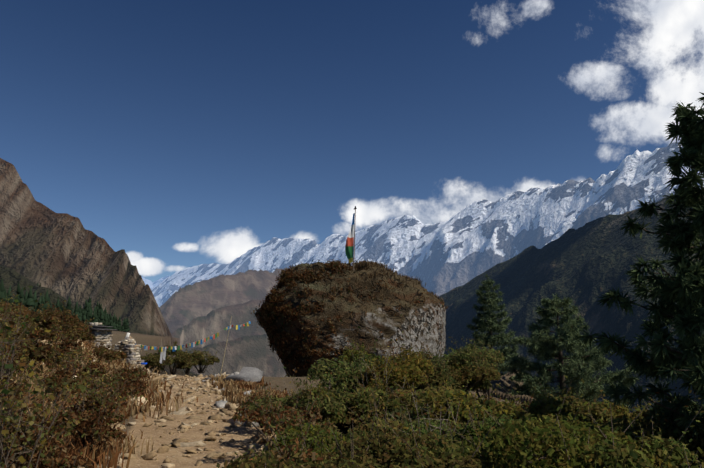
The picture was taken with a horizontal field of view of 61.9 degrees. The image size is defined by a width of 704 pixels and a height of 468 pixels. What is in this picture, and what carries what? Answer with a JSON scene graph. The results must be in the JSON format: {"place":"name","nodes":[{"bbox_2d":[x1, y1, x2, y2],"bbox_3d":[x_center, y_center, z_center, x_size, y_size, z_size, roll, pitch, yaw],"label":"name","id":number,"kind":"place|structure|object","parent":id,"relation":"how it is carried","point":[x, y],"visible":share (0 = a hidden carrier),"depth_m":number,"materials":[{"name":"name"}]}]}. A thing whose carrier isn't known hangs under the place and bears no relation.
{"place":"outdoors","nodes":[
{"label":"outdoors","id":0,"kind":"place"},
{"bbox_2d":[0,142,703,467],"bbox_3d":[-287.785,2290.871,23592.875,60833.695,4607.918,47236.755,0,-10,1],"label":"terrain","id":1,"kind":"structure","parent":0,"point":[529,249],"depth_m":2417.24,"materials":[{"name":"brown stone"}]},
{"bbox_2d":[79,322,115,348],"bbox_3d":[-12.299,5.114,27.973,1.722,1.769,1.619,-4,-11,23],"label":"stone cairn","id":2,"kind":"object","parent":1,"relation":"on","point":[100,332],"visible":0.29,"depth_m":27.80,"materials":[{"name":"stone"}]},
{"bbox_2d":[114,333,146,370],"bbox_3d":[-9.959,5.381,26.523,1.731,1.826,1.150,-3,-11,17],"label":"stone cairn","id":3,"kind":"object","parent":1,"relation":"on","point":[130,349],"depth_m":26.35,"materials":[{"name":"stone"}]},
{"bbox_2d":[41,340,276,467],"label":"stones","id":4,"kind":"object","parent":1,"relation":"on","point":[252,374],"visible":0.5,"depth_m":12.73,"materials":[{"name":"beige stone"}]},
{"bbox_2d":[144,316,241,374],"bbox_3d":[-7.222,5.360,27.585,5.554,3.023,1.086,6,-12,-31],"label":"flag string and pole","id":5,"kind":"object","parent":1,"relation":"on","point":[225,347],"visible":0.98,"depth_m":27.75,"materials":[{"name":"brown wood"}]},
{"bbox_2d":[135,321,250,362],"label":"prayer flags","id":6,"kind":"object","parent":5,"relation":"hanging from","point":[192,345],"visible":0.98,"depth_m":27.24,"materials":[{"name":"fabric"}]},
{"bbox_2d":[0,259,441,467],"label":"dry grass","id":7,"kind":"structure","parent":1,"relation":"on","point":[112,449],"depth_m":13.95,"materials":[{"name":"brown plant"}]},
{"bbox_2d":[256,261,445,376],"bbox_3d":[0.007,5.900,34.457,11.545,8.758,8.650,0,-10,1],"label":"boulder","id":8,"kind":"object","parent":1,"relation":"on","point":[425,328],"visible":0.46,"depth_m":32.26,"materials":[{"name":"grey stone"}]},
{"bbox_2d":[353,206,356,269],"bbox_3d":[0.155,0.202,31.965,0.205,3.584,0.082,0,-10,1],"label":"flag pole","id":9,"kind":"object","parent":8,"relation":"on","point":[355,208],"visible":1,"depth_m":31.91,"materials":[{"name":"brown wood"}]},
{"bbox_2d":[345,213,354,262],"bbox_3d":[-0.124,0.202,31.994,0.501,2.762,0.603,4,-11,-21],"label":"prayer banner","id":10,"kind":"object","parent":9,"relation":"attached to","point":[349,246],"visible":1,"depth_m":31.88,"materials":[{"name":"fabric"}]},
{"bbox_2d":[0,259,703,467],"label":"shrub leaves","id":11,"kind":"object","parent":1,"relation":"on","point":[505,447],"visible":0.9,"depth_m":8.01,"materials":[{"name":"green plant"}]},
{"bbox_2d":[0,92,703,461],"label":"conifer trees","id":12,"kind":"object","parent":1,"relation":"on","point":[688,278],"visible":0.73,"depth_m":8.20,"materials":[{"name":"green plant"}]},
{"bbox_2d":[0,111,703,467],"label":"branches and trunks","id":13,"kind":"object","parent":1,"relation":"on","point":[342,431],"visible":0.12,"depth_m":7.70,"materials":[{"name":"brown plant"}]},
{"bbox_2d":[0,0,703,281],"label":"sky","id":14,"kind":"structure","parent":0,"point":[179,134],"materials":[{"name":"blue"}]}
]}

